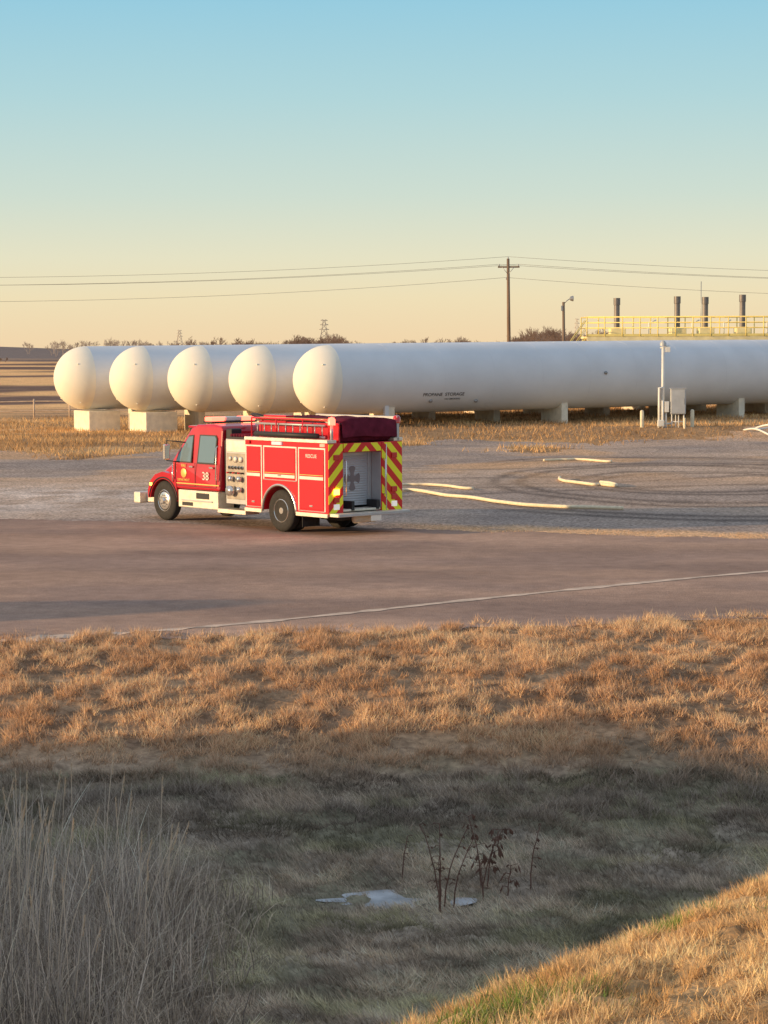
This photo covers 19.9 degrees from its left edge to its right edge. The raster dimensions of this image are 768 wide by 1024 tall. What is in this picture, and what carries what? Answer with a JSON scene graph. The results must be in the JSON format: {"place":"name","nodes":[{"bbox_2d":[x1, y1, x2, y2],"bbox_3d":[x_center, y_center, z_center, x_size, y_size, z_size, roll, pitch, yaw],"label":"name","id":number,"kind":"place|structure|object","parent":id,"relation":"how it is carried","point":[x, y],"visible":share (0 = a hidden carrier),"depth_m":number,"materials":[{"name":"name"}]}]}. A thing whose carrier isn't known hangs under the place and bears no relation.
{"place":"outdoors","nodes":[
{"label":"outdoors","id":0,"kind":"place"},
{"bbox_2d":[264,414,293,421],"bbox_3d":[-2.782,-2.433,57.896,0.280,0.270,0.950,-4,6,-41],"label":"top box","id":1,"kind":"object","parent":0,"point":[274,415],"visible":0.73,"depth_m":57.69,"materials":[{"name":"red paint"}]},
{"bbox_2d":[259,421,339,442],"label":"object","id":2,"kind":"structure","parent":0,"point":[336,431],"depth_m":56.71,"materials":[{"name":"metal"}]},
{"bbox_2d":[316,414,398,440],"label":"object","id":3,"kind":"structure","parent":0,"point":[397,425],"depth_m":57.84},
{"bbox_2d":[340,424,390,441],"bbox_3d":[-1.500,-2.087,57.630,1.830,0.370,3.130,-4,6,-41],"label":"hosebed cargo","id":4,"kind":"object","parent":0,"point":[363,438],"visible":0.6,"depth_m":56.41},
{"bbox_2d":[0,347,767,1023],"bbox_3d":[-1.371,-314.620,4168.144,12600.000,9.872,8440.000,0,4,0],"label":"ground","id":5,"kind":"structure","parent":0,"point":[26,373],"depth_m":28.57,"materials":[{"name":"plant"}]},
{"bbox_2d":[0,399,176,418],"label":"pipe fence","id":6,"kind":"object","parent":5,"relation":"on","point":[34,410],"visible":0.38,"depth_m":147.86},
{"bbox_2d":[22,339,232,355],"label":"distant treeline","id":7,"kind":"object","parent":5,"relation":"on","point":[110,343],"visible":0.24,"depth_m":1255.11,"materials":[{"name":"plant"}]},
{"bbox_2d":[0,773,289,1023],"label":"tall reeds","id":8,"kind":"object","parent":5,"relation":"on","point":[93,877],"visible":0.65,"depth_m":19.99,"materials":[{"name":"plant"}]},
{"bbox_2d":[0,754,188,1023],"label":"reed plumes","id":9,"kind":"object","parent":8,"relation":"attached to","point":[23,813],"visible":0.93,"depth_m":19.65,"materials":[{"name":"plant"}]},
{"bbox_2d":[54,340,658,430],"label":"propane tank","id":10,"kind":"object","parent":5,"relation":"on","point":[81,377],"visible":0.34,"depth_m":126.52,"materials":[{"name":"metal"}]},
{"bbox_2d":[173,326,584,344],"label":"distant treeline","id":11,"kind":"object","parent":5,"relation":"on","point":[340,340],"visible":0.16,"depth_m":677.04,"materials":[{"name":"plant"}]},
{"bbox_2d":[0,757,767,1023],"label":"ditch grass","id":12,"kind":"structure","parent":5,"relation":"on","point":[380,950],"depth_m":23.88,"materials":[{"name":"plant"}]},
{"bbox_2d":[0,404,767,459],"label":"field grass","id":13,"kind":"structure","parent":5,"relation":"on","point":[634,416],"depth_m":117.21,"materials":[{"name":"plant"}]},
{"bbox_2d":[0,425,767,538],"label":"gravel yard","id":14,"kind":"structure","parent":5,"relation":"on","point":[695,487],"depth_m":74.09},
{"bbox_2d":[154,481,180,519],"bbox_3d":[-6.043,-0.328,61.217,0.270,1.100,1.100,-4,6,-41],"label":"front wheel tyre","id":15,"kind":"object","parent":14,"relation":"on","point":[172,512],"visible":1,"depth_m":61.02,"materials":[{"name":"rubber"}]},
{"bbox_2d":[158,490,170,510],"bbox_3d":[-6.069,-0.326,61.194,0.330,0.610,0.610,-4,6,-41],"label":"front wheel rim","id":16,"kind":"object","parent":15,"relation":"on","point":[163,501],"visible":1,"depth_m":61.08,"materials":[{"name":"silver metal"}]},
{"bbox_2d":[402,483,473,489],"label":"fire hose","id":17,"kind":"object","parent":14,"relation":"on","point":[436,484],"visible":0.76,"depth_m":74.87,"materials":[{"name":"fabric"}]},
{"bbox_2d":[402,488,623,509],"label":"fire hose","id":18,"kind":"object","parent":14,"relation":"on","point":[519,503],"visible":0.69,"depth_m":66.17,"materials":[{"name":"fabric"}]},
{"bbox_2d":[543,458,611,462],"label":"fire hose","id":19,"kind":"object","parent":14,"relation":"on","point":[581,459],"visible":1,"depth_m":90.63,"materials":[{"name":"fabric"}]},
{"bbox_2d":[403,523,767,538],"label":"shoulder grass","id":20,"kind":"structure","parent":14,"relation":"on","point":[594,530],"depth_m":56.63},
{"bbox_2d":[558,476,617,486],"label":"fire hose","id":21,"kind":"object","parent":14,"relation":"on","point":[607,483],"visible":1,"depth_m":75.73,"materials":[{"name":"fabric"}]},
{"bbox_2d":[743,424,767,434],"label":"fire hose","id":22,"kind":"object","parent":14,"relation":"on","point":[758,428],"visible":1,"depth_m":110.62,"materials":[{"name":"white fabric"}]},
{"bbox_2d":[371,440,400,510],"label":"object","id":23,"kind":"object","parent":5,"relation":"on","point":[381,466],"visible":0.13,"depth_m":56.72,"materials":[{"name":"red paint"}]},
{"bbox_2d":[321,510,375,520],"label":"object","id":24,"kind":"object","parent":23,"relation":"attached to","point":[339,519],"visible":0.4,"depth_m":56.33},
{"bbox_2d":[343,500,354,510],"bbox_3d":[-3.509,-0.380,59.237,0.100,0.240,8.300,-4,6,-41],"label":"frame rail","id":25,"kind":"object","parent":24,"relation":"on","point":[349,505],"visible":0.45,"depth_m":56.15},
{"bbox_2d":[343,507,379,511],"bbox_3d":[-0.694,-0.074,56.488,1.260,0.060,0.395,-4,6,-41],"label":"tread","id":26,"kind":"object","parent":24,"relation":"on","point":[360,509],"visible":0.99,"depth_m":56.38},
{"bbox_2d":[367,451,371,498],"bbox_3d":[-0.380,-0.861,56.937,0.125,1.440,0.045,-4,6,-41],"label":"rollup frame","id":27,"kind":"object","parent":26,"relation":"on","point":[369,480],"visible":1,"depth_m":56.91,"materials":[{"name":"metal"}]},
{"bbox_3d":[-1.259,-0.800,56.175,0.085,1.440,0.045,-4,6,-41],"label":"roll-up frame","id":28,"kind":"object","parent":26,"relation":"on","visible":0},
{"bbox_2d":[343,455,366,504],"bbox_3d":[-0.837,-0.811,56.563,1.060,1.280,0.017,-4,6,-41],"label":"rollup door","id":29,"kind":"structure","parent":28,"relation":"attached to","point":[358,495],"depth_m":56.69,"materials":[{"name":"grey"}]},
{"bbox_2d":[344,466,359,490],"bbox_3d":[-0.821,-0.871,56.554,0.531,0.638,0.001,-4,6,-41],"label":"door emblem","id":30,"kind":"object","parent":29,"relation":"attached to","point":[352,478],"depth_m":56.56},
{"bbox_2d":[343,451,367,455],"bbox_3d":[-0.830,-1.498,56.499,1.050,0.100,0.046,-4,6,-41],"label":"rollup frame","id":31,"kind":"object","parent":29,"relation":"on","point":[354,453],"visible":0.85,"depth_m":56.53,"materials":[{"name":"metal"}]},
{"bbox_2d":[342,441,374,452],"bbox_3d":[-0.695,-1.676,56.359,1.270,0.235,0.415,-4,6,-41],"label":"header","id":32,"kind":"object","parent":31,"relation":"on","point":[358,442],"visible":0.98,"depth_m":56.25,"materials":[{"name":"red paint"}]},
{"bbox_2d":[343,442,380,451],"bbox_3d":[-0.554,-1.665,56.198,1.260,0.215,0.011,-4,6,-41],"label":"chevron header","id":33,"kind":"object","parent":32,"relation":"attached to","point":[358,447],"visible":1,"depth_m":56.18},
{"bbox_2d":[351,515,374,522],"bbox_3d":[-0.500,0.159,56.451,0.700,0.220,0.220,-4,6,-41],"label":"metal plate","id":34,"kind":"object","parent":24,"relation":"attached to","point":[359,519],"visible":0.71,"depth_m":56.28,"materials":[{"name":"metal"}]},
{"bbox_2d":[355,499,378,508],"bbox_3d":[-2.875,-0.424,59.786,0.100,0.240,8.300,-4,6,-41],"label":"frame rail","id":35,"kind":"object","parent":24,"relation":"on","point":[372,502],"visible":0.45,"depth_m":56.78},
{"bbox_2d":[147,493,153,501],"bbox_3d":[-5.847,-0.462,62.570,2.000,0.240,0.395,-4,6,-41],"label":"bumper extension","id":36,"kind":"object","parent":35,"relation":"attached to","point":[150,499],"visible":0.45,"depth_m":61.92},
{"bbox_2d":[134,491,149,502],"bbox_3d":[-6.085,-0.481,62.843,2.440,0.320,0.320,-4,6,-41],"label":"front bumper","id":37,"kind":"object","parent":36,"relation":"attached to","point":[140,496],"visible":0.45,"depth_m":62.03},
{"bbox_2d":[173,423,258,490],"bbox_3d":[-4.292,-1.574,60.687,2.340,1.810,2.200,-4,6,-41],"label":"cab","id":38,"kind":"object","parent":35,"relation":"on","point":[194,474],"visible":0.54,"depth_m":59.72,"materials":[{"name":"red paint"}]},
{"bbox_2d":[148,471,181,500],"bbox_3d":[-5.982,-0.746,61.319,0.570,0.803,1.400,-4,6,-41],"label":"front fender","id":39,"kind":"object","parent":38,"relation":"attached to","point":[167,474],"visible":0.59,"depth_m":61.19,"materials":[{"name":"red paint"}]},
{"bbox_2d":[149,477,177,499],"bbox_3d":[-6.160,-0.670,61.087,0.044,0.633,1.386,-4,6,-41],"label":"fender flare","id":40,"kind":"object","parent":39,"relation":"attached to","point":[168,480],"visible":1,"depth_m":60.97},
{"bbox_2d":[163,444,169,459],"bbox_3d":[-6.002,-1.657,60.420,0.200,0.430,0.090,-4,6,-41],"label":"mirror","id":41,"kind":"object","parent":38,"relation":"attached to","point":[166,451],"visible":1,"depth_m":60.37,"materials":[{"name":"silver metal"}]},
{"bbox_2d":[177,436,192,461],"bbox_3d":[-5.489,-1.748,60.335,0.101,0.700,0.660,-4,6,-41],"label":"front door window","id":42,"kind":"structure","parent":38,"relation":"attached to","point":[185,453],"depth_m":60.25,"materials":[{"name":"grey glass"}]},
{"bbox_2d":[172,446,218,481],"bbox_3d":[-5.171,-1.313,59.912,0.125,1.071,2.034,-4,6,-41],"label":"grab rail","id":43,"kind":"object","parent":38,"relation":"attached to","point":[215,464],"visible":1,"depth_m":59.13,"materials":[{"name":"silver metal"}]},
{"bbox_2d":[179,489,233,509],"bbox_3d":[-4.880,-0.356,60.056,0.540,0.480,1.830,-4,6,-41],"label":"step box","id":44,"kind":"object","parent":38,"relation":"attached to","point":[218,499],"visible":0.79,"depth_m":59.60,"materials":[{"name":"metal"}]},
{"bbox_2d":[196,493,208,499],"bbox_3d":[-4.943,-0.429,59.710,0.008,0.160,0.600,-4,6,-41],"label":"step recess","id":45,"kind":"object","parent":44,"relation":"attached to","point":[202,496],"visible":1,"depth_m":59.71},
{"bbox_2d":[198,436,215,462],"bbox_3d":[-4.809,-1.702,59.556,0.104,0.720,0.730,-4,6,-41],"label":"door window","id":46,"kind":"structure","parent":38,"relation":"attached to","point":[207,446],"depth_m":59.55,"materials":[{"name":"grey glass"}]},
{"bbox_2d":[197,435,216,464],"bbox_3d":[-4.810,-1.697,59.565,0.113,0.792,0.818,-4,6,-41],"label":"door window seal","id":47,"kind":"object","parent":38,"relation":"attached to","point":[198,450],"depth_m":59.61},
{"bbox_2d":[203,420,256,422],"bbox_3d":[-4.250,-2.500,60.563,1.560,0.045,0.400,-4,6,-41],"label":"light bar base","id":48,"kind":"object","parent":38,"relation":"on","point":[229,421],"visible":1,"depth_m":60.27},
{"bbox_2d":[205,417,224,420],"bbox_3d":[-4.651,-2.556,60.211,0.460,0.118,0.340,-4,6,-41],"label":"light bar lens","id":49,"kind":"object","parent":48,"relation":"on","point":[214,418],"visible":1,"depth_m":60.07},
{"bbox_2d":[221,416,241,420],"bbox_3d":[-4.251,-2.584,60.557,0.560,0.118,0.340,-4,6,-41],"label":"light bar lens","id":50,"kind":"object","parent":48,"relation":"on","point":[233,418],"visible":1,"depth_m":60.47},
{"bbox_2d":[226,439,245,504],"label":"pump house","id":51,"kind":"structure","parent":35,"relation":"on","point":[236,501],"depth_m":58.67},
{"bbox_2d":[225,485,235,495],"bbox_3d":[-4.098,-0.571,58.617,0.160,0.273,0.280,-4,6,-41],"label":"suction intake","id":52,"kind":"object","parent":51,"relation":"attached to","point":[230,490],"visible":1,"depth_m":58.55,"materials":[{"name":"silver metal"}]},
{"bbox_2d":[226,428,241,438],"bbox_3d":[-4.052,-1.896,59.160,0.360,0.720,0.260,-4,6,-41],"label":"exhaust guard","id":53,"kind":"object","parent":51,"relation":"attached to","point":[229,431],"visible":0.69,"depth_m":59.05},
{"bbox_2d":[227,440,244,451],"bbox_3d":[-3.942,-1.755,58.481,0.020,0.300,0.840,-4,6,-41],"label":"pump panel top","id":54,"kind":"object","parent":51,"relation":"attached to","point":[235,446],"visible":1,"depth_m":58.48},
{"bbox_2d":[227,453,245,499],"bbox_3d":[-3.941,-0.952,58.540,0.024,1.230,0.840,-4,6,-41],"label":"pump panel","id":55,"kind":"object","parent":51,"relation":"attached to","point":[241,495],"visible":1,"depth_m":58.49,"materials":[{"name":"metal"}]},
{"bbox_2d":[230,433,254,436],"bbox_3d":[-3.068,-2.096,59.232,2.200,0.087,0.700,-4,6,-41],"label":"crosslay hose","id":56,"kind":"object","parent":51,"relation":"on","point":[240,435],"visible":0.35,"depth_m":58.53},
{"bbox_2d":[218,508,258,514],"bbox_3d":[-3.911,-0.021,58.819,0.470,0.110,1.240,-4,6,-41],"label":"running board","id":57,"kind":"object","parent":35,"relation":"attached to","point":[240,511],"visible":0.88,"depth_m":58.63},
{"bbox_2d":[372,451,380,506],"bbox_3d":[-0.200,-0.853,56.819,0.011,1.440,0.350,-4,6,-41],"label":"recess lining","id":58,"kind":"object","parent":23,"relation":"attached to","point":[376,474],"visible":1,"depth_m":56.79,"materials":[{"name":"metal"}]},
{"bbox_2d":[382,441,401,509],"bbox_3d":[0.208,-0.932,56.914,0.690,1.780,0.011,-4,6,-41],"label":"chevron","id":59,"kind":"object","parent":23,"relation":"attached to","point":[394,471],"visible":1,"depth_m":56.91,"materials":[{"name":"plastic"}]},
{"bbox_2d":[315,890,476,909],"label":"ice puddle","id":60,"kind":"object","parent":5,"relation":"on","point":[378,897],"visible":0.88,"depth_m":23.05,"materials":[{"name":"ice"}]},
{"bbox_2d":[109,340,705,431],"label":"propane tank","id":61,"kind":"object","parent":5,"relation":"on","point":[138,376],"visible":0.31,"depth_m":123.64,"materials":[{"name":"metal"}]},
{"bbox_2d":[419,823,447,912],"bbox_3d":[0.508,3.642,22.338,0.300,0.971,0.088,0,4,0],"label":"dead weed","id":62,"kind":"object","parent":5,"relation":"on","point":[440,880],"visible":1,"depth_m":22.34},
{"bbox_2d":[443,826,477,907],"bbox_3d":[0.788,3.665,22.536,0.371,0.892,0.083,0,4,7],"label":"dead weed","id":63,"kind":"object","parent":5,"relation":"on","point":[459,870],"visible":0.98,"depth_m":22.54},
{"bbox_2d":[167,340,767,422],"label":"propane tank","id":64,"kind":"object","parent":5,"relation":"on","point":[198,378],"visible":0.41,"depth_m":120.57,"materials":[{"name":"metal"}]},
{"bbox_2d":[457,813,488,888],"bbox_3d":[0.942,3.607,23.225,0.342,0.856,0.112,0,4,0],"label":"dead weed","id":65,"kind":"object","parent":5,"relation":"on","point":[476,844],"visible":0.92,"depth_m":23.22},
{"bbox_2d":[477,859,487,900],"bbox_3d":[1.027,3.857,22.866,0.140,0.470,0.068,0,4,0],"label":"dead weed","id":66,"kind":"object","parent":5,"relation":"on","point":[482,882],"visible":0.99,"depth_m":22.84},
{"bbox_2d":[229,340,748,421],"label":"propane tank","id":67,"kind":"object","parent":5,"relation":"on","point":[260,378],"visible":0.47,"depth_m":117.60,"materials":[{"name":"metal"}]},
{"bbox_2d":[476,828,512,887],"bbox_3d":[1.171,3.686,23.257,0.403,0.689,0.112,0,4,0],"label":"dead weed","id":68,"kind":"object","parent":5,"relation":"on","point":[497,839],"visible":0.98,"depth_m":23.23,"materials":[{"name":"plant"}]},
{"bbox_2d":[498,257,519,341],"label":"utility pole","id":69,"kind":"object","parent":5,"relation":"on","point":[508,266],"visible":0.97,"depth_m":182.04,"materials":[{"name":"brown wood"}]},
{"bbox_2d":[0,257,767,301],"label":"power lines","id":70,"kind":"object","parent":69,"relation":"attached to","point":[389,272],"visible":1,"depth_m":181.29,"materials":[{"name":"metal"}]},
{"bbox_2d":[499,863,520,895],"bbox_3d":[1.329,3.890,23.058,0.231,0.407,0.077,0,4,3],"label":"dead weed","id":71,"kind":"object","parent":5,"relation":"on","point":[516,883],"visible":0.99,"depth_m":23.05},
{"bbox_2d":[293,340,767,422],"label":"propane tank","id":72,"kind":"object","parent":5,"relation":"on","point":[553,382],"visible":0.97,"depth_m":119.68,"materials":[{"name":"metal"}]},
{"bbox_2d":[530,823,541,887],"bbox_3d":[1.611,3.664,23.259,0.125,0.735,0.083,0,4,0],"label":"dead weed","id":73,"kind":"object","parent":5,"relation":"on","point":[537,840],"visible":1,"depth_m":23.25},
{"bbox_2d":[513,328,607,341],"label":"distant treeline","id":74,"kind":"object","parent":5,"relation":"on","point":[535,337],"visible":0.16,"depth_m":596.74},
{"bbox_2d":[561,296,573,340],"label":"yard light pole","id":75,"kind":"object","parent":5,"relation":"on","point":[563,316],"visible":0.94,"depth_m":149.35,"materials":[{"name":"grey metal"}]},
{"bbox_2d":[379,867,767,1023],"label":"bank grass","id":76,"kind":"structure","parent":5,"relation":"on","point":[524,991],"depth_m":10.53,"materials":[{"name":"plant"}]},
{"bbox_2d":[640,410,643,427],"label":"bollard","id":77,"kind":"object","parent":5,"relation":"on","point":[642,418],"visible":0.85,"depth_m":113.09,"materials":[{"name":"metal"}]},
{"bbox_2d":[659,340,669,427],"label":"instrument mast","id":78,"kind":"object","parent":5,"relation":"on","point":[665,348],"visible":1,"depth_m":112.71,"materials":[{"name":"metal"}]},
{"bbox_2d":[570,281,767,340],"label":"loading platform","id":79,"kind":"structure","parent":5,"relation":"on","point":[616,332],"depth_m":149.82,"materials":[{"name":"yellow paint"}]},
{"bbox_2d":[657,387,686,427],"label":"electrical cabinet","id":80,"kind":"object","parent":5,"relation":"on","point":[678,401],"visible":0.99,"depth_m":112.66,"materials":[{"name":"metal"}]},
{"bbox_2d":[690,409,693,426],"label":"bollard","id":81,"kind":"object","parent":5,"relation":"on","point":[692,418],"visible":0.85,"depth_m":113.08,"materials":[{"name":"paint"}]},
{"bbox_2d":[0,519,767,642],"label":"asphalt road","id":82,"kind":"structure","parent":0,"point":[57,577],"depth_m":45.93,"materials":[{"name":"asphalt"}]},
{"bbox_2d":[269,489,299,531],"bbox_3d":[-2.595,-0.039,57.201,0.270,1.100,1.100,-4,6,-41],"label":"wheel tyre","id":83,"kind":"object","parent":82,"relation":"on","point":[290,522],"visible":1,"depth_m":57.05,"materials":[{"name":"rubber"}]},
{"bbox_2d":[274,499,287,521],"bbox_3d":[-2.595,-0.039,57.201,0.260,0.610,0.610,-4,6,-41],"label":"wheel rim","id":84,"kind":"object","parent":83,"relation":"attached to","point":[281,510],"visible":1,"depth_m":57.14,"materials":[{"name":"silver metal"}]},
{"bbox_2d":[291,516,303,530],"bbox_3d":[-2.354,-0.056,57.410,0.270,1.100,1.100,-4,6,-41],"label":"wheel tyre","id":85,"kind":"object","parent":82,"relation":"on","point":[298,527],"visible":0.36,"depth_m":57.15,"materials":[{"name":"rubber"}]},
{"bbox_2d":[327,520,350,527],"bbox_3d":[-1.207,-0.136,58.404,0.270,1.100,1.100,-4,6,-41],"label":"wheel tyre","id":86,"kind":"object","parent":82,"relation":"on","point":[337,523],"visible":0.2,"depth_m":58.27,"materials":[{"name":"rubber"}]},
{"bbox_2d":[1,570,767,641],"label":"pavement seam","id":87,"kind":"object","parent":82,"relation":"on","point":[275,620],"visible":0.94,"depth_m":40.64,"materials":[{"name":"asphalt"}]},
{"bbox_2d":[0,0,767,348],"label":"sky","id":88,"kind":"structure","parent":0,"point":[139,139],"materials":[{"name":"blue"}]},
{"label":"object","id":89,"kind":"object","parent":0,"visible":0},
{"bbox_2d":[245,440,342,516],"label":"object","id":90,"kind":"object","parent":89,"relation":"attached to","point":[290,485],"visible":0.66,"depth_m":56.66,"materials":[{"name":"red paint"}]},
{"bbox_2d":[245,446,246,504],"bbox_3d":[-3.650,-0.965,58.075,0.017,1.576,0.040,-4,6,-41],"label":"door frame","id":91,"kind":"object","parent":90,"relation":"attached to","point":[246,471],"visible":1,"depth_m":58.05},
{"bbox_2d":[245,507,261,511],"bbox_3d":[-3.451,-0.058,57.896,0.040,0.100,0.730,-4,6,-41],"label":"rub rail","id":92,"kind":"object","parent":90,"relation":"attached to","point":[253,509],"visible":1,"depth_m":57.86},
{"bbox_2d":[247,447,260,504],"bbox_3d":[-3.438,-0.950,57.823,0.027,1.510,0.580,-4,6,-41],"label":"compartment door","id":93,"kind":"structure","parent":90,"relation":"attached to","point":[254,482],"depth_m":57.79,"materials":[{"name":"red paint"}]},
{"bbox_2d":[261,484,296,513],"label":"wheel arch trim","id":94,"kind":"structure","parent":90,"relation":"attached to","point":[270,488],"depth_m":57.02,"materials":[{"name":"silver metal"}]},
{"bbox_2d":[264,448,295,478],"bbox_3d":[-2.711,-1.259,56.960,0.027,0.770,1.280,-4,6,-41],"label":"compartment door","id":95,"kind":"structure","parent":90,"relation":"attached to","point":[278,461],"depth_m":56.94,"materials":[{"name":"red paint"}]},
{"bbox_2d":[264,474,294,478],"bbox_3d":[-2.721,-0.934,56.974,0.019,0.080,1.260,-4,6,-40],"label":"reflective stripe","id":96,"kind":"object","parent":95,"relation":"attached to","point":[281,476],"visible":1,"depth_m":56.94,"materials":[{"name":"white plastic"}]},
{"bbox_2d":[244,436,335,443],"bbox_3d":[-2.457,-1.874,56.824,0.310,0.085,3.450,-4,6,-41],"label":"top rail","id":97,"kind":"object","parent":90,"relation":"attached to","point":[305,440],"visible":1,"depth_m":56.59,"materials":[{"name":"metal"}]},
{"bbox_2d":[251,417,329,439],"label":"top rails","id":98,"kind":"object","parent":90,"relation":"on","point":[275,418],"visible":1,"depth_m":56.77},
{"bbox_2d":[254,431,319,438],"bbox_3d":[-2.541,-2.008,56.842,0.130,0.130,2.600,-4,6,-41],"label":"hard suction hose","id":99,"kind":"object","parent":98,"relation":"on","point":[288,434],"visible":1,"depth_m":56.73,"materials":[{"name":"rubber"}]},
{"bbox_2d":[256,422,325,438],"bbox_3d":[-2.445,-2.127,56.950,0.056,0.356,2.850,-4,6,-41],"label":"ladder","id":100,"kind":"object","parent":98,"relation":"on","point":[300,425],"visible":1,"depth_m":56.85,"materials":[{"name":"metal"}]},
{"bbox_2d":[257,417,327,421],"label":"pike poles","id":101,"kind":"object","parent":98,"relation":"attached to","point":[295,420],"visible":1,"depth_m":56.86,"materials":[{"name":"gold metal"}]},
{"bbox_2d":[298,449,299,509],"bbox_3d":[-2.194,-0.845,56.404,0.017,1.576,0.040,-4,6,-41],"label":"door frame","id":102,"kind":"object","parent":90,"relation":"attached to","point":[298,483],"visible":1,"depth_m":56.41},
{"bbox_2d":[302,516,319,526],"bbox_3d":[-1.888,0.152,56.622,0.570,0.440,0.020,-4,6,-41],"label":"mud flap","id":103,"kind":"object","parent":90,"relation":"attached to","point":[309,521],"visible":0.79,"depth_m":56.60,"materials":[{"name":"rubber"}]},
{"bbox_2d":[299,450,323,509],"bbox_3d":[-1.850,-0.819,56.002,0.027,1.510,0.980,-4,6,-41],"label":"compartment door","id":104,"kind":"structure","parent":90,"relation":"attached to","point":[311,492],"depth_m":55.98,"materials":[{"name":"red paint"}]},
{"bbox_2d":[299,476,322,480],"bbox_3d":[-1.861,-0.863,55.988,0.003,0.080,0.960,-4,6,-41],"label":"reflective stripe","id":105,"kind":"object","parent":104,"relation":"attached to","point":[311,478],"visible":1,"depth_m":55.99,"materials":[{"name":"white plastic"}]},
{"bbox_2d":[296,512,327,517],"bbox_3d":[-1.846,0.074,56.055,0.040,0.100,1.280,-4,6,-41],"label":"rub rail","id":106,"kind":"object","parent":90,"relation":"attached to","point":[311,514],"visible":1,"depth_m":56.02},
{"bbox_2d":[324,450,325,511],"bbox_3d":[-1.498,-0.788,55.606,0.017,1.576,0.040,-4,6,-41],"label":"door frame","id":107,"kind":"object","parent":90,"relation":"attached to","point":[324,482],"visible":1,"depth_m":55.60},
{"bbox_2d":[328,444,342,514],"bbox_3d":[-1.226,-0.832,55.672,0.470,1.780,0.011,-4,6,-41],"label":"chevron","id":108,"kind":"object","parent":90,"relation":"attached to","point":[335,474],"visible":1,"depth_m":55.65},
{"bbox_2d":[286,415,396,437],"bbox_3d":[-1.402,-2.276,57.509,1.840,0.551,3.200,-4,6,-41],"label":"hosebed tarp","id":109,"kind":"object","parent":90,"relation":"on","point":[352,426],"visible":0.88,"depth_m":56.39,"materials":[{"name":"fabric"}]},
{"bbox_2d":[329,509,409,517],"bbox_3d":[-0.350,0.032,56.267,2.440,0.080,0.360,-4,6,-41],"label":"tail step","id":110,"kind":"object","parent":90,"relation":"attached to","point":[336,515],"visible":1,"depth_m":56.01,"materials":[{"name":"metal"}]},
{"bbox_2d":[339,510,409,516],"bbox_3d":[-0.226,0.042,56.125,2.400,0.060,0.019,-4,6,-41],"label":"tail step edge","id":111,"kind":"object","parent":110,"relation":"attached to","point":[375,513],"visible":1,"depth_m":56.12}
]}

